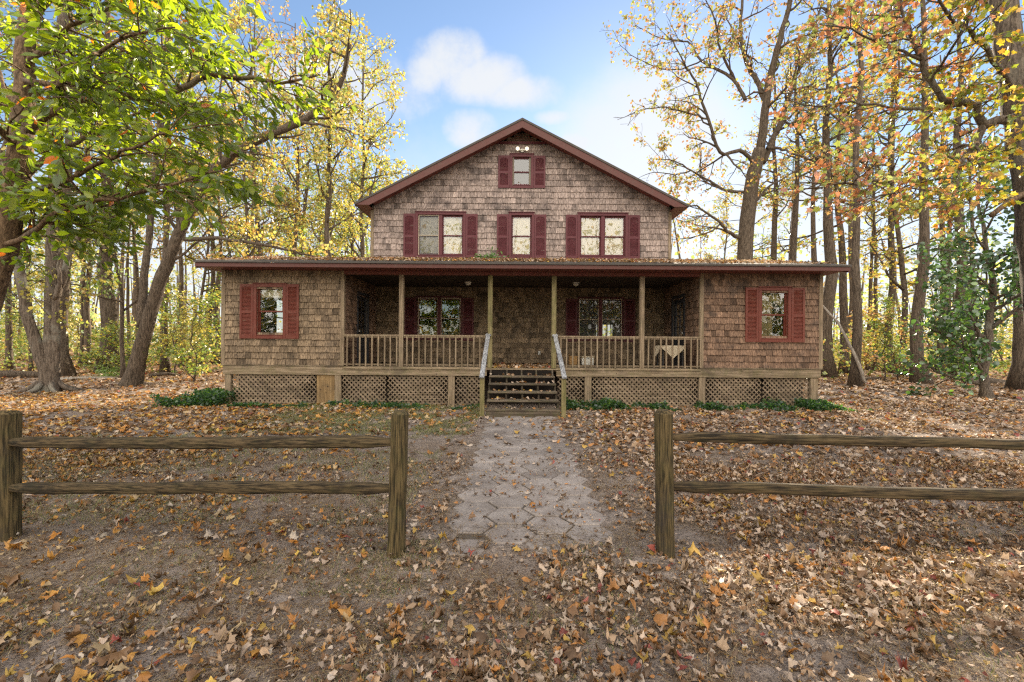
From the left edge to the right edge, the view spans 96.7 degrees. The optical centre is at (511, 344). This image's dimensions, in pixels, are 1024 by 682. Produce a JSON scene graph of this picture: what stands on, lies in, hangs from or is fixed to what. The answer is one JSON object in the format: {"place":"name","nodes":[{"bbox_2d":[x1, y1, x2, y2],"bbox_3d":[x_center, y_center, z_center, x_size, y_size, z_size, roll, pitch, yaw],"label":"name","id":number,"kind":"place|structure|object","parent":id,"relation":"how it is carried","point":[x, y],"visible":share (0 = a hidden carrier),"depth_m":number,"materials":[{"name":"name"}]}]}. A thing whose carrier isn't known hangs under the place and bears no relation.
{"place":"outdoors","nodes":[
{"label":"outdoors","id":0,"kind":"place"},
{"bbox_2d":[0,343,1023,681],"bbox_3d":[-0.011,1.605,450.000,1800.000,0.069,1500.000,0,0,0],"label":"ground","id":1,"kind":"structure","parent":0,"point":[760,673],"depth_m":3.38,"materials":[{"name":"soil"}]},
{"bbox_2d":[0,313,28,358],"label":"sapling","id":2,"kind":"object","parent":1,"relation":"on","point":[3,331],"visible":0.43,"depth_m":29.04,"materials":[{"name":"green plant"}]},
{"bbox_2d":[0,370,37,377],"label":"fallen log","id":3,"kind":"object","parent":1,"relation":"on","point":[14,374],"visible":0.49,"depth_m":20.19,"materials":[{"name":"brown wood"}]},
{"bbox_2d":[0,0,53,202],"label":"leafy tree","id":4,"kind":"object","parent":1,"relation":"on","point":[5,18],"visible":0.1,"depth_m":20.29,"materials":[{"name":"green plant"}]},
{"bbox_2d":[13,324,42,361],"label":"sapling","id":5,"kind":"object","parent":1,"relation":"on","point":[21,332],"visible":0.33,"depth_m":34.84,"materials":[{"name":"yellow plant"}]},
{"bbox_2d":[0,199,83,370],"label":"slim tree","id":6,"kind":"object","parent":1,"relation":"on","point":[14,317],"visible":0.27,"depth_m":23.55,"materials":[{"name":"yellow plant"}]},
{"bbox_2d":[0,71,93,369],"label":"slim tree","id":7,"kind":"object","parent":1,"relation":"on","point":[8,333],"visible":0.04,"depth_m":25.90,"materials":[{"name":"brown plant"}]},
{"bbox_2d":[0,0,115,394],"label":"forked tree","id":8,"kind":"object","parent":1,"relation":"on","point":[46,353],"visible":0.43,"depth_m":14.27,"materials":[{"name":"grey plant"}]},
{"bbox_2d":[12,58,149,365],"bbox_3d":[-28.119,-8.429,30.059,6.930,19.957,7.096,0,0,30],"label":"yellow tree","id":9,"kind":"object","parent":1,"relation":"on","point":[86,310],"visible":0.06,"depth_m":29.79,"materials":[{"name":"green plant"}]},
{"bbox_2d":[68,290,94,355],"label":"sapling","id":10,"kind":"object","parent":1,"relation":"on","point":[75,332],"visible":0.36,"depth_m":33.58,"materials":[{"name":"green plant"}]},
{"bbox_2d":[75,125,99,365],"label":"woodland tree","id":11,"kind":"object","parent":1,"relation":"on","point":[81,338],"depth_m":30.11,"materials":[{"name":"brown plant"}]},
{"bbox_2d":[60,376,117,379],"bbox_3d":[-18.093,1.453,19.486,1.856,0.211,0.192,0,0,-32],"label":"fallen log","id":12,"kind":"object","parent":1,"relation":"on","point":[82,377],"visible":0.52,"depth_m":19.37,"materials":[{"name":"brown wood"}]},
{"bbox_2d":[36,5,145,376],"bbox_3d":[-20.107,-9.727,21.886,3.108,22.779,4.487,0,0,30],"label":"straight tree","id":13,"kind":"object","parent":1,"relation":"on","point":[67,368],"visible":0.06,"depth_m":20.94,"materials":[{"name":"brown plant"}]},
{"bbox_2d":[36,0,152,372],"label":"straight tree","id":14,"kind":"object","parent":1,"relation":"on","point":[108,309],"visible":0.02,"depth_m":23.70,"materials":[{"name":"brown plant"}]},
{"bbox_2d":[83,363,119,376],"bbox_3d":[-18.123,1.147,20.437,2.020,0.960,1.571,0,0,20],"label":"green shrub","id":15,"kind":"object","parent":1,"relation":"on","point":[106,371],"visible":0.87,"depth_m":20.40,"materials":[{"name":"green plant"}]},
{"bbox_2d":[41,22,178,377],"bbox_3d":[-17.099,-6.334,19.650,4.384,15.954,3.267,-2,2,-41],"label":"slim tree","id":16,"kind":"object","parent":1,"relation":"on","point":[117,275],"visible":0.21,"depth_m":19.37,"materials":[{"name":"brown plant"}]},
{"bbox_2d":[72,319,149,371],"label":"sapling","id":17,"kind":"object","parent":1,"relation":"on","point":[103,339],"visible":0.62,"depth_m":22.91,"materials":[{"name":"green plant"}]},
{"bbox_2d":[94,157,155,357],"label":"woodland tree","id":18,"kind":"object","parent":1,"relation":"on","point":[128,294],"visible":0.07,"depth_m":32.35,"materials":[{"name":"brown plant"}]},
{"bbox_2d":[92,323,168,370],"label":"sapling","id":19,"kind":"object","parent":1,"relation":"on","point":[107,331],"visible":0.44,"depth_m":20.95,"materials":[{"name":"green plant"}]},
{"bbox_2d":[121,185,145,334],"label":"woodland tree","id":20,"kind":"object","parent":1,"relation":"on","point":[134,306],"visible":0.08,"depth_m":57.05,"materials":[{"name":"brown plant"}]},
{"bbox_2d":[93,146,175,305],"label":"woodland tree","id":21,"kind":"object","parent":1,"relation":"on","point":[136,270],"visible":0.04,"depth_m":33.22,"materials":[{"name":"brown plant"}]},
{"bbox_2d":[116,186,160,321],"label":"woodland tree","id":22,"kind":"object","parent":1,"relation":"on","point":[118,294],"visible":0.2,"depth_m":44.47,"materials":[{"name":"yellow plant"}]},
{"bbox_2d":[120,12,217,372],"bbox_3d":[-17.889,-7.776,23.824,6.878,18.785,4.787,0,0,17],"label":"slim tree","id":23,"kind":"object","parent":1,"relation":"on","point":[164,363],"visible":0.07,"depth_m":23.79,"materials":[{"name":"brown plant"}]},
{"bbox_2d":[116,12,221,366],"bbox_3d":[-22.846,-11.612,30.204,7.841,26.434,6.454,0,0,44],"label":"sparse tree","id":24,"kind":"object","parent":1,"relation":"on","point":[160,239],"visible":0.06,"depth_m":30.64,"materials":[{"name":"yellow plant"}]},
{"bbox_2d":[116,80,236,366],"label":"slim tree","id":25,"kind":"object","parent":1,"relation":"on","point":[181,277],"visible":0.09,"depth_m":29.91,"materials":[{"name":"yellow plant"}]},
{"bbox_2d":[133,286,220,381],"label":"sapling","id":26,"kind":"object","parent":1,"relation":"on","point":[194,365],"visible":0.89,"depth_m":18.31,"materials":[{"name":"yellow plant"}]},
{"bbox_2d":[0,0,356,311],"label":"leafy tree","id":27,"kind":"object","parent":1,"relation":"on","point":[78,90],"visible":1,"depth_m":4.42,"materials":[{"name":"green plant"}]},
{"bbox_2d":[168,265,196,334],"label":"woodland tree","id":28,"kind":"object","parent":1,"relation":"on","point":[186,279],"visible":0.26,"depth_m":55.90,"materials":[{"name":"yellow plant"}]},
{"bbox_2d":[153,270,217,374],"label":"sapling","id":29,"kind":"object","parent":1,"relation":"on","point":[185,329],"visible":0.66,"depth_m":22.07,"materials":[{"name":"yellow plant"}]},
{"bbox_2d":[163,304,219,370],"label":"sapling","id":30,"kind":"object","parent":1,"relation":"on","point":[199,317],"visible":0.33,"depth_m":25.03,"materials":[{"name":"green plant"}]},
{"bbox_2d":[0,410,408,557],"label":"rail fence","id":31,"kind":"object","parent":1,"relation":"on","point":[13,443],"visible":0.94,"depth_m":3.56,"materials":[{"name":"brown wood"}]},
{"bbox_2d":[182,227,227,351],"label":"woodland tree","id":32,"kind":"object","parent":1,"relation":"on","point":[208,279],"visible":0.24,"depth_m":45.04,"materials":[{"name":"yellow plant"}]},
{"bbox_2d":[161,80,251,365],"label":"slim tree","id":33,"kind":"object","parent":1,"relation":"on","point":[206,254],"visible":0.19,"depth_m":27.33,"materials":[{"name":"yellow plant"}]},
{"bbox_2d":[147,64,269,362],"bbox_3d":[-22.444,-10.344,34.338,6.345,23.998,7.450,0,0,-14],"label":"yellow tree","id":34,"kind":"object","parent":1,"relation":"on","point":[213,274],"visible":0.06,"depth_m":34.07,"materials":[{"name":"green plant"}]},
{"bbox_2d":[198,172,251,364],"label":"woodland tree","id":35,"kind":"object","parent":1,"relation":"on","point":[216,309],"visible":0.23,"depth_m":33.18,"materials":[{"name":"yellow plant"}]},
{"bbox_2d":[93,0,396,386],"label":"leaning tree","id":36,"kind":"object","parent":1,"relation":"on","point":[148,306],"visible":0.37,"depth_m":16.10,"materials":[{"name":"yellow plant"}]},
{"bbox_2d":[196,0,301,258],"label":"slim tree","id":37,"kind":"object","parent":1,"relation":"on","point":[263,191],"visible":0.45,"depth_m":23.33,"materials":[{"name":"yellow plant"}]},
{"bbox_2d":[190,0,315,256],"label":"yellow tree","id":38,"kind":"object","parent":1,"relation":"on","point":[285,196],"visible":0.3,"depth_m":27.43,"materials":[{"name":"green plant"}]},
{"bbox_2d":[250,111,339,256],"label":"woodland tree","id":39,"kind":"object","parent":1,"relation":"on","point":[310,209],"visible":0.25,"depth_m":35.32,"materials":[{"name":"yellow plant"}]},
{"bbox_2d":[241,0,357,256],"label":"sparse tree","id":40,"kind":"object","parent":1,"relation":"on","point":[298,149],"visible":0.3,"depth_m":32.79,"materials":[{"name":"yellow plant"}]},
{"bbox_2d":[261,169,338,306],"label":"woodland tree","id":41,"kind":"object","parent":1,"relation":"on","point":[312,195],"visible":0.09,"depth_m":43.06,"materials":[{"name":"yellow plant"}]},
{"bbox_2d":[285,151,321,255],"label":"woodland tree","id":42,"kind":"object","parent":1,"relation":"on","point":[305,198],"visible":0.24,"depth_m":38.94,"materials":[{"name":"yellow plant"}]},
{"bbox_2d":[148,386,479,409],"bbox_3d":[-4.838,1.400,11.886,8.249,0.494,1.517,0,0,0],"label":"ivy","id":43,"kind":"object","parent":1,"relation":"on","point":[208,396],"visible":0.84,"depth_m":11.45,"materials":[{"name":"green plant"}]},
{"bbox_2d":[275,0,378,256],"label":"golden tree","id":44,"kind":"object","parent":1,"relation":"on","point":[317,156],"visible":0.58,"depth_m":25.79,"materials":[{"name":"yellow plant"}]},
{"bbox_2d":[291,99,406,256],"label":"leafy tree","id":45,"kind":"object","parent":1,"relation":"on","point":[357,181],"visible":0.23,"depth_m":35.36,"materials":[{"name":"yellow plant"}]},
{"bbox_2d":[312,19,418,256],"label":"golden tree","id":46,"kind":"object","parent":1,"relation":"on","point":[373,139],"visible":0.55,"depth_m":29.92,"materials":[{"name":"yellow plant"}]},
{"bbox_2d":[0,319,1011,379],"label":"undergrowth","id":47,"kind":"object","parent":1,"relation":"on","point":[7,360],"visible":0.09,"depth_m":25.34,"materials":[{"name":"yellow plant"}]},
{"bbox_2d":[0,173,1013,359],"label":"foliage","id":48,"kind":"object","parent":1,"relation":"on","point":[93,316],"visible":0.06,"depth_m":65.08,"materials":[{"name":"plant"}]},
{"bbox_2d":[12,219,1003,357],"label":"woods","id":49,"kind":"object","parent":1,"relation":"on","point":[123,279],"visible":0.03,"depth_m":77.39,"materials":[{"name":"yellow plant"}]},
{"bbox_2d":[0,434,1023,681],"bbox_3d":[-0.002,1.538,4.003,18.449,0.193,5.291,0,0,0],"label":"leaf litter","id":50,"kind":"object","parent":1,"relation":"on","point":[794,603],"visible":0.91,"depth_m":3.05,"materials":[{"name":"brown plant"}]},
{"bbox_2d":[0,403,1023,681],"bbox_3d":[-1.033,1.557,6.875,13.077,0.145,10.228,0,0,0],"label":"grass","id":51,"kind":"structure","parent":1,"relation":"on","point":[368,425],"depth_m":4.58,"materials":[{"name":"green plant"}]},
{"bbox_2d":[0,353,1023,458],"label":"leaf litter","id":52,"kind":"object","parent":1,"relation":"on","point":[116,423],"visible":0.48,"depth_m":9.99,"materials":[{"name":"brown plant"}]},
{"bbox_2d":[193,117,851,417],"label":"house","id":53,"kind":"structure","parent":1,"relation":"on","point":[449,333],"depth_m":12.50,"materials":[{"name":"brown wood"}]},
{"bbox_2d":[252,283,286,338],"bbox_3d":[-6.369,-0.892,12.022,0.890,1.465,0.197,0,0,0],"label":"window","id":54,"kind":"structure","parent":53,"relation":"in","point":[262,293],"depth_m":11.95,"materials":[{"name":"red paint"}]},
{"bbox_2d":[356,291,369,363],"bbox_3d":[-4.454,-0.486,13.540,0.105,2.110,1.060,0,0,0],"label":"door","id":55,"kind":"structure","parent":53,"relation":"in","point":[366,300],"depth_m":13.69,"materials":[{"name":"paint"}]},
{"bbox_2d":[416,296,461,339],"bbox_3d":[-2.384,-0.879,14.921,1.510,1.425,0.197,0,0,0],"label":"window","id":56,"kind":"structure","parent":53,"relation":"in","point":[439,299],"depth_m":14.85,"materials":[{"name":"red paint"}]},
{"bbox_2d":[415,211,465,257],"bbox_3d":[-2.335,-3.594,14.921,1.680,1.525,0.197,0,0,0],"label":"window","id":57,"kind":"structure","parent":53,"relation":"in","point":[442,233],"depth_m":15.01,"materials":[{"name":"red paint"}]},
{"bbox_2d":[508,212,534,258],"bbox_3d":[0.310,-3.575,14.921,0.870,1.525,0.197,0,0,0],"label":"window","id":58,"kind":"structure","parent":53,"relation":"in","point":[521,226],"depth_m":14.99,"materials":[{"name":"red paint"}]},
{"bbox_2d":[510,153,533,188],"bbox_3d":[0.320,-5.680,14.921,0.800,1.135,0.197,0,0,0],"label":"window","id":59,"kind":"structure","parent":53,"relation":"in","point":[517,156],"depth_m":14.85,"materials":[{"name":"red paint"}]},
{"bbox_2d":[490,362,553,408],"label":"leaf litter","id":60,"kind":"object","parent":53,"relation":"on","point":[513,365],"visible":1,"depth_m":12.03,"materials":[{"name":"brown plant"}]},
{"bbox_2d":[203,256,845,263],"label":"leaf litter","id":61,"kind":"object","parent":53,"relation":"on","point":[546,259],"visible":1,"depth_m":12.25,"materials":[{"name":"brown plant"}]},
{"bbox_2d":[577,297,623,340],"bbox_3d":[2.891,-0.842,14.921,1.520,1.425,0.197,0,0,0],"label":"window","id":62,"kind":"structure","parent":53,"relation":"in","point":[599,300],"depth_m":14.87,"materials":[{"name":"red paint"}]},
{"bbox_2d":[577,212,628,258],"bbox_3d":[2.965,-3.557,14.921,1.680,1.525,0.197,0,0,0],"label":"window","id":63,"kind":"structure","parent":53,"relation":"in","point":[602,235],"depth_m":15.01,"materials":[{"name":"red paint"}]},
{"bbox_2d":[657,346,682,367],"bbox_3d":[4.418,0.340,12.750,0.600,0.618,0.540,0,0,0],"label":"side table","id":64,"kind":"object","parent":53,"relation":"on","point":[675,358],"visible":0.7,"depth_m":12.51,"materials":[{"name":"paint"}]},
{"bbox_2d":[655,345,683,357],"bbox_3d":[4.410,0.200,12.768,0.820,0.366,0.775,0,0,0],"label":"tablecloth","id":65,"kind":"object","parent":64,"relation":"on","point":[669,350],"visible":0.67,"depth_m":12.45,"materials":[{"name":"beige fabric"}]},
{"bbox_2d":[671,293,685,365],"bbox_3d":[4.981,-0.420,13.590,0.105,2.110,1.060,0,0,0],"label":"door","id":66,"kind":"structure","parent":53,"relation":"in","point":[678,309],"depth_m":13.70,"materials":[{"name":"paint"}]},
{"bbox_2d":[758,286,792,341],"bbox_3d":[6.911,-0.767,12.086,0.890,1.530,0.327,0,0,0],"label":"window","id":67,"kind":"structure","parent":53,"relation":"in","point":[782,299],"depth_m":12.03,"materials":[{"name":"red paint"}]},
{"bbox_2d":[773,301,783,335],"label":"window","id":68,"kind":"structure","parent":53,"relation":"in","point":[777,320],"depth_m":13.85,"materials":[{"name":"clear glass"}]},
{"bbox_2d":[691,186,742,259],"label":"woodland tree","id":69,"kind":"object","parent":1,"relation":"on","point":[709,255],"visible":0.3,"depth_m":46.58,"materials":[{"name":"yellow plant"}]},
{"bbox_2d":[566,397,871,411],"bbox_3d":[5.102,1.535,11.588,7.641,0.387,0.925,0,0,0],"label":"ivy","id":70,"kind":"object","parent":1,"relation":"on","point":[810,404],"visible":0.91,"depth_m":11.48,"materials":[{"name":"green plant"}]},
{"bbox_2d":[599,0,852,259],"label":"oak tree","id":71,"kind":"object","parent":1,"relation":"on","point":[758,158],"visible":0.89,"depth_m":21.77,"materials":[{"name":"yellow plant"}]},
{"bbox_2d":[683,155,819,259],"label":"slim tree","id":72,"kind":"object","parent":1,"relation":"on","point":[765,216],"visible":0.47,"depth_m":29.33,"materials":[{"name":"yellow plant"}]},
{"bbox_2d":[734,49,798,259],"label":"sparse tree","id":73,"kind":"object","parent":1,"relation":"on","point":[775,215],"visible":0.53,"depth_m":27.80,"materials":[{"name":"yellow plant"}]},
{"bbox_2d":[767,154,801,260],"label":"woodland tree","id":74,"kind":"object","parent":1,"relation":"on","point":[786,223],"visible":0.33,"depth_m":47.64,"materials":[{"name":"brown plant"}]},
{"bbox_2d":[767,54,852,261],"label":"tree","id":75,"kind":"object","parent":1,"relation":"on","point":[813,237],"visible":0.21,"depth_m":37.86,"materials":[{"name":"yellow plant"}]},
{"bbox_2d":[772,41,860,260],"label":"yellow tree","id":76,"kind":"object","parent":1,"relation":"on","point":[793,243],"visible":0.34,"depth_m":26.83,"materials":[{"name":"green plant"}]},
{"bbox_2d":[654,409,1023,558],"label":"rail fence","id":77,"kind":"object","parent":1,"relation":"on","point":[666,485],"visible":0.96,"depth_m":3.46,"materials":[{"name":"brown wood"}]},
{"bbox_2d":[823,305,866,383],"bbox_3d":[13.660,-0.135,18.869,0.180,3.352,1.983,0,0,-18],"label":"leaning pole","id":78,"kind":"object","parent":1,"relation":"on","point":[860,368],"visible":0.91,"depth_m":18.42,"materials":[{"name":"brown wood"}]},
{"bbox_2d":[793,0,900,377],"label":"straight tree","id":79,"kind":"object","parent":1,"relation":"on","point":[829,295],"visible":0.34,"depth_m":23.83,"materials":[{"name":"brown plant"}]},
{"bbox_2d":[809,90,885,352],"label":"tree","id":80,"kind":"object","parent":1,"relation":"on","point":[850,225],"visible":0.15,"depth_m":43.81,"materials":[{"name":"yellow plant"}]},
{"bbox_2d":[786,0,911,386],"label":"slim tree","id":81,"kind":"object","parent":1,"relation":"on","point":[854,376],"visible":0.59,"depth_m":18.61,"materials":[{"name":"brown plant"}]},
{"bbox_2d":[832,322,877,364],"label":"sapling","id":82,"kind":"object","parent":1,"relation":"on","point":[836,349],"visible":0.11,"depth_m":28.30,"materials":[{"name":"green plant"}]},
{"bbox_2d":[736,38,981,374],"bbox_3d":[19.351,-8.441,27.262,10.168,20.663,7.076,0,0,17],"label":"straight tree","id":83,"kind":"object","parent":1,"relation":"on","point":[843,308],"visible":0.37,"depth_m":27.02,"materials":[{"name":"brown plant"}]},
{"bbox_2d":[843,87,908,370],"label":"slim tree","id":84,"kind":"object","parent":1,"relation":"on","point":[873,208],"visible":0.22,"depth_m":30.84,"materials":[{"name":"brown plant"}]},
{"bbox_2d":[849,304,909,370],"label":"sapling","id":85,"kind":"object","parent":1,"relation":"on","point":[880,327],"visible":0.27,"depth_m":30.20,"materials":[{"name":"yellow plant"}]},
{"bbox_2d":[846,169,915,363],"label":"woodland tree","id":86,"kind":"object","parent":1,"relation":"on","point":[870,234],"visible":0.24,"depth_m":38.95,"materials":[{"name":"yellow plant"}]},
{"bbox_2d":[833,98,929,369],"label":"slim tree","id":87,"kind":"object","parent":1,"relation":"on","point":[870,293],"visible":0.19,"depth_m":31.82,"materials":[{"name":"brown plant"}]},
{"bbox_2d":[849,1,925,372],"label":"straight tree","id":88,"kind":"object","parent":1,"relation":"on","point":[891,290],"visible":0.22,"depth_m":28.80,"materials":[{"name":"brown plant"}]},
{"bbox_2d":[759,0,1023,467],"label":"maple tree","id":89,"kind":"object","parent":1,"relation":"on","point":[1005,54],"visible":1,"depth_m":5.58,"materials":[{"name":"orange plant"}]},
{"bbox_2d":[846,295,944,380],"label":"sapling","id":90,"kind":"object","parent":1,"relation":"on","point":[866,354],"visible":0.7,"depth_m":21.82,"materials":[{"name":"yellow plant"}]},
{"bbox_2d":[864,289,938,379],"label":"sapling","id":91,"kind":"object","parent":1,"relation":"on","point":[879,324],"visible":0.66,"depth_m":22.01,"materials":[{"name":"yellow plant"}]},
{"bbox_2d":[868,209,937,307],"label":"woodland tree","id":92,"kind":"object","parent":1,"relation":"on","point":[917,245],"visible":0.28,"depth_m":41.86,"materials":[{"name":"yellow plant"}]},
{"bbox_2d":[813,23,993,375],"bbox_3d":[21.143,-8.059,24.778,7.278,19.959,7.049,0,0,11],"label":"leaning tree","id":93,"kind":"object","parent":1,"relation":"on","point":[902,259],"visible":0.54,"depth_m":24.89,"materials":[{"name":"yellow plant"}]},
{"bbox_2d":[882,0,970,383],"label":"straight tree","id":94,"kind":"object","parent":1,"relation":"on","point":[919,298],"visible":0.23,"depth_m":20.42,"materials":[{"name":"brown plant"}]},
{"bbox_2d":[897,42,963,371],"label":"straight tree","id":95,"kind":"object","parent":1,"relation":"on","point":[941,227],"visible":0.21,"depth_m":29.91,"materials":[{"name":"brown plant"}]},
{"bbox_2d":[878,136,1022,398],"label":"holly tree","id":96,"kind":"object","parent":1,"relation":"on","point":[985,344],"visible":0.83,"depth_m":14.40,"materials":[{"name":"green plant"}]},
{"bbox_2d":[914,129,995,310],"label":"woodland tree","id":97,"kind":"object","parent":1,"relation":"on","point":[950,228],"visible":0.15,"depth_m":30.61,"materials":[{"name":"brown plant"}]},
{"bbox_2d":[919,0,1003,374],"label":"straight tree","id":98,"kind":"object","parent":1,"relation":"on","point":[956,134],"visible":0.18,"depth_m":24.95,"materials":[{"name":"brown plant"}]},
{"bbox_2d":[923,239,1003,381],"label":"holly tree","id":99,"kind":"object","parent":1,"relation":"on","point":[961,272],"visible":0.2,"depth_m":22.79,"materials":[{"name":"green plant"}]},
{"bbox_2d":[929,44,1008,373],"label":"slim tree","id":100,"kind":"object","parent":1,"relation":"on","point":[972,220],"visible":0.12,"depth_m":26.79,"materials":[{"name":"brown plant"}]},
{"bbox_2d":[934,330,1011,376],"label":"sapling","id":101,"kind":"object","parent":1,"relation":"on","point":[1004,364],"visible":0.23,"depth_m":21.30,"materials":[{"name":"green plant"}]},
{"bbox_2d":[982,301,1012,373],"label":"sapling","id":102,"kind":"object","parent":1,"relation":"on","point":[1009,328],"visible":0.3,"depth_m":28.52,"materials":[{"name":"yellow plant"}]},
{"bbox_2d":[1004,14,1023,389],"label":"leafy tree","id":103,"kind":"object","parent":1,"relation":"on","point":[1015,378],"visible":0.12,"depth_m":17.38,"materials":[{"name":"brown plant"}]},
{"bbox_2d":[0,0,1023,346],"label":"sky","id":104,"kind":"structure","parent":0,"point":[473,69],"materials":[{"name":"blue"}]},
{"bbox_2d":[447,416,614,556],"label":"path","id":105,"kind":"structure","parent":0,"point":[507,505],"depth_m":4.87,"materials":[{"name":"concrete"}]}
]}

